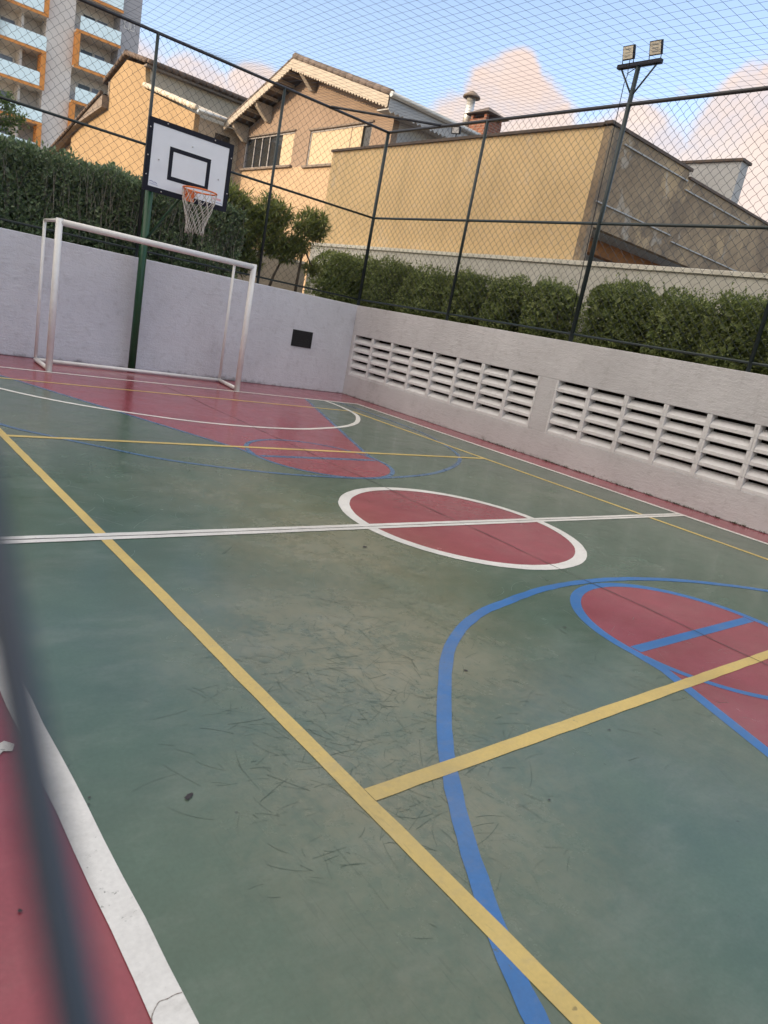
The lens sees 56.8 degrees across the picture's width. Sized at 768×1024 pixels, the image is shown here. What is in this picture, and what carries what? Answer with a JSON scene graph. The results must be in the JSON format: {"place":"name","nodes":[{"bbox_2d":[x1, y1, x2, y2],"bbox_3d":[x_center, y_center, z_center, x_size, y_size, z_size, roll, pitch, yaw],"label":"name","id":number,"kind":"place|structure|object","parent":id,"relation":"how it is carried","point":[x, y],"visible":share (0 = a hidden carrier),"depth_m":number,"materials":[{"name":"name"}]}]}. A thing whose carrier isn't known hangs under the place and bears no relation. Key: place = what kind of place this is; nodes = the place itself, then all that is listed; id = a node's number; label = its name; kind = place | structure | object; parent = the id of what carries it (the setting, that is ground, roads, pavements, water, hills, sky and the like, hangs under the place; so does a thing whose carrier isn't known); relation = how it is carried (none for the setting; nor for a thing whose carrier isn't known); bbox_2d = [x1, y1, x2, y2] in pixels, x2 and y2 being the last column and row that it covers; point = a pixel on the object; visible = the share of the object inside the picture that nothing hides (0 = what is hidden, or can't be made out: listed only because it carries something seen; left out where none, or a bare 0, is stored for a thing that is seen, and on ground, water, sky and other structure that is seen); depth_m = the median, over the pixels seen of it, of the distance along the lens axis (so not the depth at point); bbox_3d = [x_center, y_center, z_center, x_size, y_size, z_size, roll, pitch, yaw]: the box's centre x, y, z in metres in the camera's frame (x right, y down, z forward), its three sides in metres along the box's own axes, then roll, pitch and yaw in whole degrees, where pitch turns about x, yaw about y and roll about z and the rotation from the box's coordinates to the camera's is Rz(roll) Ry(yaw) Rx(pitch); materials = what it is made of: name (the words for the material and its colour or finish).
{"place":"outdoors","nodes":[
{"label":"outdoors","id":0,"kind":"place"},
{"bbox_2d":[0,355,767,1023],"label":"court floor","id":1,"kind":"structure","parent":0,"point":[358,711],"depth_m":2.97,"materials":[{"name":"green paint"}]},
{"bbox_2d":[0,0,107,1023],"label":"chain link fence","id":2,"kind":"object","parent":1,"relation":"on","point":[70,981],"depth_m":0.04,"materials":[{"name":"grey metal"}]},
{"bbox_2d":[33,217,256,390],"bbox_3d":[-3.753,-3.217,11.415,3.245,2.117,0.991,-1,19,-40],"label":"football goal","id":3,"kind":"object","parent":1,"relation":"on","point":[60,223],"visible":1,"depth_m":10.86,"materials":[{"name":"white metal"}]},
{"bbox_2d":[0,228,357,392],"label":"court wall","id":4,"kind":"structure","parent":1,"relation":"on","point":[298,340],"depth_m":12.49,"materials":[{"name":"white paint"}]},
{"bbox_2d":[0,0,441,305],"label":"chain link fence","id":5,"kind":"object","parent":4,"relation":"on","point":[270,184],"visible":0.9,"depth_m":12.17,"materials":[{"name":"black metal"}]},
{"bbox_2d":[128,115,233,368],"bbox_3d":[-3.204,-3.838,11.037,1.214,3.693,2.023,6,15,-19],"label":"basketball hoop","id":6,"kind":"object","parent":1,"relation":"on","point":[186,165],"visible":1,"depth_m":10.34,"materials":[{"name":"white metal"}]},
{"bbox_2d":[342,305,767,533],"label":"louvre wall","id":7,"kind":"structure","parent":1,"relation":"on","point":[556,365],"depth_m":10.73,"materials":[{"name":"paint"}]},
{"bbox_2d":[360,86,767,371],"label":"chain link fence","id":8,"kind":"object","parent":7,"relation":"on","point":[750,362],"visible":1,"depth_m":10.84,"materials":[{"name":"black metal"}]},
{"bbox_2d":[86,0,767,131],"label":"overhead net","id":9,"kind":"object","parent":8,"relation":"attached to","point":[462,55],"visible":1,"depth_m":9.50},
{"bbox_2d":[568,39,663,341],"bbox_3d":[3.237,-4.589,10.456,0.137,4.139,0.700,-1,19,-40],"label":"floodlight mast","id":10,"kind":"object","parent":7,"relation":"on","point":[654,52],"visible":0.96,"depth_m":10.25,"materials":[{"name":"black metal"}]},
{"bbox_2d":[483,439,761,531],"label":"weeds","id":11,"kind":"object","parent":1,"relation":"on","point":[627,487],"visible":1,"depth_m":10.15,"materials":[{"name":"green plant"}]},
{"bbox_2d":[138,0,767,221],"label":"sky","id":12,"kind":"structure","parent":0,"point":[177,58],"materials":[{"name":"blue"}]},
{"bbox_2d":[384,407,767,534],"bbox_3d":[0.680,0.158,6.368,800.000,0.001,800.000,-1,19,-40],"label":"ground","id":13,"kind":"structure","parent":0,"point":[562,466],"depth_m":11.13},
{"bbox_2d":[0,0,142,149],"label":"apartment tower","id":14,"kind":"structure","parent":13,"relation":"on","point":[59,68],"depth_m":63.62,"materials":[{"name":"white concrete"}]},
{"bbox_2d":[0,89,11,98],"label":"window","id":15,"kind":"structure","parent":14,"relation":"in","point":[2,92],"depth_m":63.09,"materials":[{"name":"grey glass"}]},
{"bbox_2d":[0,52,13,62],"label":"window","id":16,"kind":"structure","parent":14,"relation":"in","point":[9,58],"depth_m":62.46,"materials":[{"name":"grey glass"}]},
{"bbox_2d":[0,15,15,24],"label":"window","id":17,"kind":"structure","parent":14,"relation":"in","point":[3,18],"depth_m":61.68,"materials":[{"name":"grey glass"}]},
{"bbox_2d":[77,82,90,91],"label":"window","id":18,"kind":"structure","parent":14,"relation":"in","point":[80,85],"depth_m":66.73,"materials":[{"name":"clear glass"}]},
{"bbox_2d":[79,48,92,56],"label":"window","id":19,"kind":"structure","parent":14,"relation":"in","point":[89,53],"depth_m":66.02,"materials":[{"name":"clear glass"}]},
{"bbox_2d":[82,13,95,20],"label":"window","id":20,"kind":"structure","parent":14,"relation":"in","point":[92,18],"depth_m":65.28,"materials":[{"name":"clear glass"}]},
{"bbox_2d":[91,87,99,93],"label":"window","id":21,"kind":"structure","parent":14,"relation":"in","point":[96,91],"depth_m":67.33,"materials":[{"name":"grey glass"}]},
{"bbox_2d":[94,53,104,61],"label":"window","id":22,"kind":"structure","parent":14,"relation":"in","point":[98,56],"depth_m":66.75,"materials":[{"name":"grey glass"}]},
{"bbox_2d":[96,19,107,25],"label":"window","id":23,"kind":"structure","parent":14,"relation":"in","point":[99,21],"depth_m":65.98,"materials":[{"name":"grey glass"}]},
{"bbox_2d":[124,21,129,29],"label":"window","id":24,"kind":"structure","parent":14,"relation":"in","point":[127,24],"depth_m":65.68,"materials":[{"name":"grey glass"}]},
{"bbox_2d":[130,23,134,31],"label":"window","id":25,"kind":"structure","parent":14,"relation":"in","point":[131,25],"depth_m":66.00,"materials":[{"name":"grey glass"}]},
{"bbox_2d":[49,49,246,228],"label":"amber house","id":26,"kind":"structure","parent":13,"relation":"on","point":[228,109],"depth_m":30.95,"materials":[{"name":"paint"}]},
{"bbox_2d":[215,133,229,142],"bbox_3d":[-6.133,-14.147,26.944,0.600,0.260,0.040,-1,19,-40],"label":"window","id":27,"kind":"structure","parent":26,"relation":"in","point":[218,137],"depth_m":26.92,"materials":[{"name":"black glass"}]},
{"bbox_2d":[173,238,305,292],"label":"garden wall","id":28,"kind":"structure","parent":13,"relation":"on","point":[293,269],"depth_m":18.59,"materials":[{"name":"beige paint"}]},
{"bbox_2d":[223,52,508,293],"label":"gabled house","id":29,"kind":"structure","parent":13,"relation":"on","point":[263,139],"depth_m":23.43,"materials":[{"name":"beige paint"}]},
{"bbox_2d":[243,132,294,167],"bbox_3d":[-4.171,-13.091,25.843,0.120,1.100,3.530,-1,19,-40],"label":"window","id":30,"kind":"structure","parent":29,"relation":"in","point":[263,140],"depth_m":25.91,"materials":[{"name":"beige glass"}]},
{"bbox_2d":[306,123,372,164],"bbox_3d":[-1.419,-11.637,22.627,0.120,1.090,3.420,-1,19,-40],"label":"window","id":31,"kind":"structure","parent":29,"relation":"in","point":[366,139],"depth_m":22.83,"materials":[{"name":"beige glass"}]},
{"bbox_2d":[0,337,767,486],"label":"planting bed","id":32,"kind":"object","parent":13,"relation":"on","point":[659,416],"depth_m":11.62,"materials":[{"name":"soil"}]},
{"bbox_2d":[0,91,30,137],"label":"tree","id":33,"kind":"object","parent":32,"relation":"on","point":[10,117],"visible":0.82,"depth_m":10.85,"materials":[{"name":"green plant"}]},
{"bbox_2d":[0,133,247,278],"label":"clipped hedge","id":34,"kind":"object","parent":32,"relation":"on","point":[36,187],"visible":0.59,"depth_m":11.59,"materials":[{"name":"green plant"}]},
{"bbox_2d":[190,178,264,278],"bbox_3d":[-3.037,-5.406,13.419,1.730,1.966,1.183,-1,19,-40],"label":"narrow leaf shrub","id":35,"kind":"object","parent":32,"relation":"on","point":[244,202],"visible":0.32,"depth_m":13.40,"materials":[{"name":"green plant"}]},
{"bbox_2d":[236,190,298,275],"bbox_3d":[-2.358,-5.418,14.071,1.366,1.919,1.142,-1,19,-40],"label":"narrow leaf shrub","id":36,"kind":"object","parent":32,"relation":"on","point":[273,229],"visible":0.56,"depth_m":13.84,"materials":[{"name":"green plant"}]},
{"bbox_2d":[268,233,309,285],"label":"narrow leaf shrub","id":37,"kind":"object","parent":32,"relation":"on","point":[297,253],"visible":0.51,"depth_m":14.42,"materials":[{"name":"green plant"}]},
{"bbox_2d":[287,204,333,291],"bbox_3d":[-1.630,-5.432,14.752,1.209,1.880,1.113,-1,19,-40],"label":"narrow leaf shrub","id":38,"kind":"object","parent":32,"relation":"on","point":[314,270],"visible":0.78,"depth_m":14.55,"materials":[{"name":"green plant"}]},
{"bbox_2d":[303,243,379,305],"bbox_3d":[-0.868,-5.280,16.196,1.776,1.434,1.838,-1,19,-40],"label":"clipped shrub","id":39,"kind":"object","parent":32,"relation":"on","point":[352,288],"visible":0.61,"depth_m":15.76,"materials":[{"name":"green plant"}]},
{"bbox_2d":[360,252,424,312],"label":"clipped shrub","id":40,"kind":"object","parent":32,"relation":"on","point":[387,285],"visible":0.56,"depth_m":15.01,"materials":[{"name":"green plant"}]},
{"bbox_2d":[394,261,460,318],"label":"clipped shrub","id":41,"kind":"object","parent":32,"relation":"on","point":[410,298],"visible":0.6,"depth_m":14.11,"materials":[{"name":"green plant"}]},
{"bbox_2d":[440,262,504,326],"bbox_3d":[1.622,-4.070,13.618,1.239,1.275,1.048,-1,19,-40],"label":"clipped shrub","id":42,"kind":"object","parent":32,"relation":"on","point":[455,303],"visible":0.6,"depth_m":13.32,"materials":[{"name":"green plant"}]},
{"bbox_2d":[477,271,532,332],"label":"clipped shrub","id":43,"kind":"object","parent":32,"relation":"on","point":[526,286],"visible":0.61,"depth_m":12.59,"materials":[{"name":"green plant"}]},
{"bbox_2d":[304,243,767,345],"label":"boundary wall","id":44,"kind":"structure","parent":32,"relation":"on","point":[703,282],"depth_m":12.62,"materials":[{"name":"paint"}]},
{"bbox_2d":[517,273,581,340],"bbox_3d":[2.855,-3.405,12.141,1.171,1.242,0.913,-1,19,-40],"label":"clipped shrub","id":45,"kind":"object","parent":32,"relation":"on","point":[549,324],"visible":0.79,"depth_m":11.93,"materials":[{"name":"green plant"}]},
{"bbox_2d":[573,272,661,354],"bbox_3d":[3.681,-3.044,11.162,1.300,1.344,1.463,-1,19,-40],"label":"clipped shrub","id":46,"kind":"object","parent":32,"relation":"on","point":[635,314],"visible":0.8,"depth_m":10.86,"materials":[{"name":"green plant"}]},
{"bbox_2d":[639,282,716,362],"bbox_3d":[4.347,-2.667,10.406,1.217,1.265,1.025,-1,19,-40],"label":"clipped shrub","id":47,"kind":"object","parent":32,"relation":"on","point":[679,303],"visible":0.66,"depth_m":10.18,"materials":[{"name":"green plant"}]},
{"bbox_2d":[690,282,767,374],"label":"clipped shrub","id":48,"kind":"object","parent":32,"relation":"on","point":[737,325],"visible":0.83,"depth_m":9.55,"materials":[{"name":"green plant"}]},
{"bbox_2d":[758,350,767,374],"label":"clipped shrub","id":49,"kind":"object","parent":32,"relation":"on","point":[765,362],"visible":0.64,"depth_m":9.26,"materials":[{"name":"green plant"}]},
{"bbox_2d":[321,120,767,272],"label":"ochre building","id":50,"kind":"structure","parent":13,"relation":"on","point":[665,218],"depth_m":14.55,"materials":[{"name":"paint"}]},
{"bbox_2d":[451,126,460,136],"bbox_3d":[1.542,-8.147,15.282,0.200,0.274,0.094,18,16,26],"label":"floodlight","id":51,"kind":"object","parent":50,"relation":"on","point":[456,130],"visible":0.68,"depth_m":15.24,"materials":[{"name":"white paint"}]}
]}

